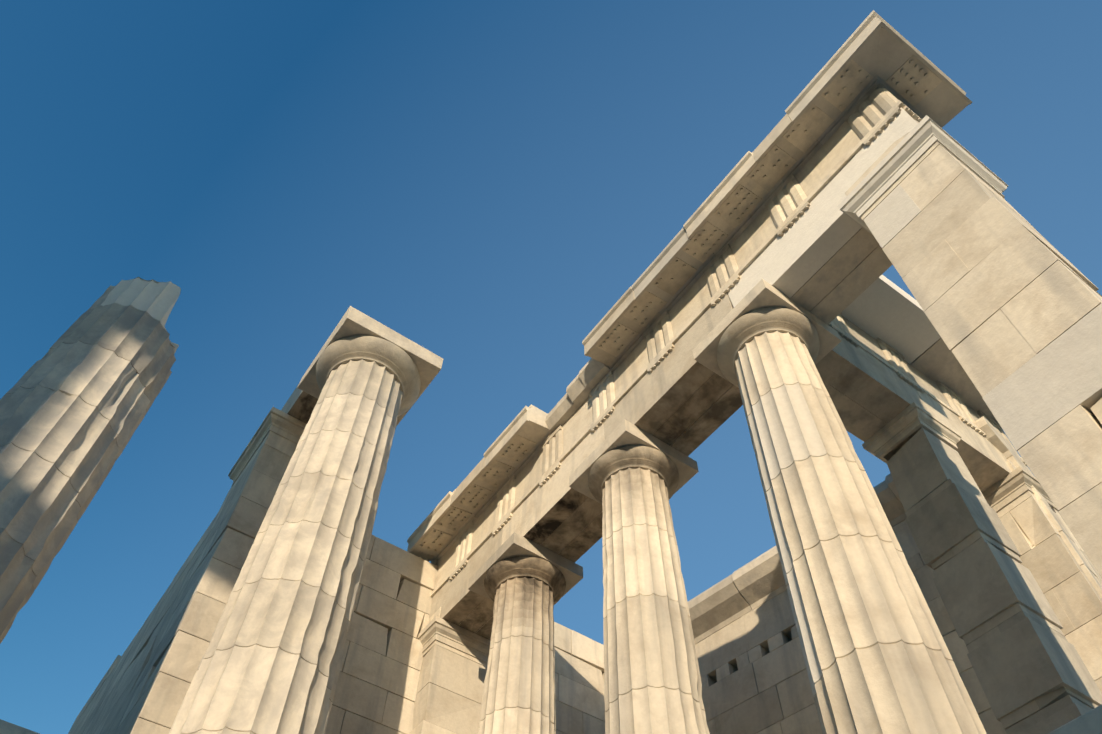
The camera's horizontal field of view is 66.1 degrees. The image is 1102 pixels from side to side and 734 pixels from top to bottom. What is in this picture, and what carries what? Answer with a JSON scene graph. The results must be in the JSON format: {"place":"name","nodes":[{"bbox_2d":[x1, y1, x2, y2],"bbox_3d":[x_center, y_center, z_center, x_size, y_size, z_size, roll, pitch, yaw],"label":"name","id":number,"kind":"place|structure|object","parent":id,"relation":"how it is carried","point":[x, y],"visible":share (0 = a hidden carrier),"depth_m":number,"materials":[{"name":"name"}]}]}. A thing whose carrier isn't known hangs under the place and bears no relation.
{"place":"outdoors","nodes":[
{"label":"outdoors","id":0,"kind":"place"},
{"bbox_2d":[0,487,231,733],"bbox_3d":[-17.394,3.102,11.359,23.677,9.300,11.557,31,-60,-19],"label":"central walls","id":1,"kind":"structure","parent":0,"point":[103,710],"depth_m":15.44,"materials":[{"name":"beige stone"}]},
{"bbox_2d":[0,277,420,733],"bbox_3d":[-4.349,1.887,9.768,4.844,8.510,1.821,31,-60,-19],"label":"columns","id":2,"kind":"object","parent":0,"point":[77,400],"visible":1,"depth_m":9.64,"materials":[{"name":"beige stone"}]},
{"bbox_2d":[115,306,442,733],"bbox_3d":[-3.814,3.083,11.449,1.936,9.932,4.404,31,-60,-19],"label":"blocks","id":3,"kind":"structure","parent":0,"point":[257,472],"depth_m":12.58,"materials":[{"name":"beige stone"}]},
{"bbox_2d":[325,535,604,733],"bbox_3d":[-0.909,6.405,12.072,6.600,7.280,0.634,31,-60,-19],"label":"wing wall","id":4,"kind":"structure","parent":0,"point":[377,682],"depth_m":13.15,"materials":[{"name":"beige stone"}]},
{"bbox_2d":[0,0,1101,733],"label":"sky","id":5,"kind":"structure","parent":0,"point":[483,182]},
{"bbox_2d":[413,60,1026,733],"bbox_3d":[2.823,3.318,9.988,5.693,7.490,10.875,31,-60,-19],"label":"columns","id":6,"kind":"structure","parent":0,"point":[875,654],"depth_m":8.13,"materials":[{"name":"beige stone"}]},
{"bbox_2d":[688,416,1101,733],"bbox_3d":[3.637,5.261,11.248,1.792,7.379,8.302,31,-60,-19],"label":"wing wall","id":7,"kind":"structure","parent":0,"point":[753,670],"depth_m":12.51,"materials":[{"name":"beige stone"}]},
{"label":"ground","id":8,"kind":"structure","parent":0,"visible":0},
{"bbox_2d":[1048,705,1101,733],"bbox_3d":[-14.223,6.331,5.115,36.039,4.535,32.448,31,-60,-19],"label":"platforms","id":9,"kind":"object","parent":8,"relation":"on","point":[1090,722],"depth_m":4.35,"materials":[{"name":"stone"}]},
{"bbox_2d":[407,10,1101,733],"bbox_3d":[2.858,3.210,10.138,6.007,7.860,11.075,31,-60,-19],"label":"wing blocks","id":10,"kind":"structure","parent":9,"relation":"on","point":[997,320],"depth_m":9.95,"materials":[{"name":"beige stone"}]}
]}

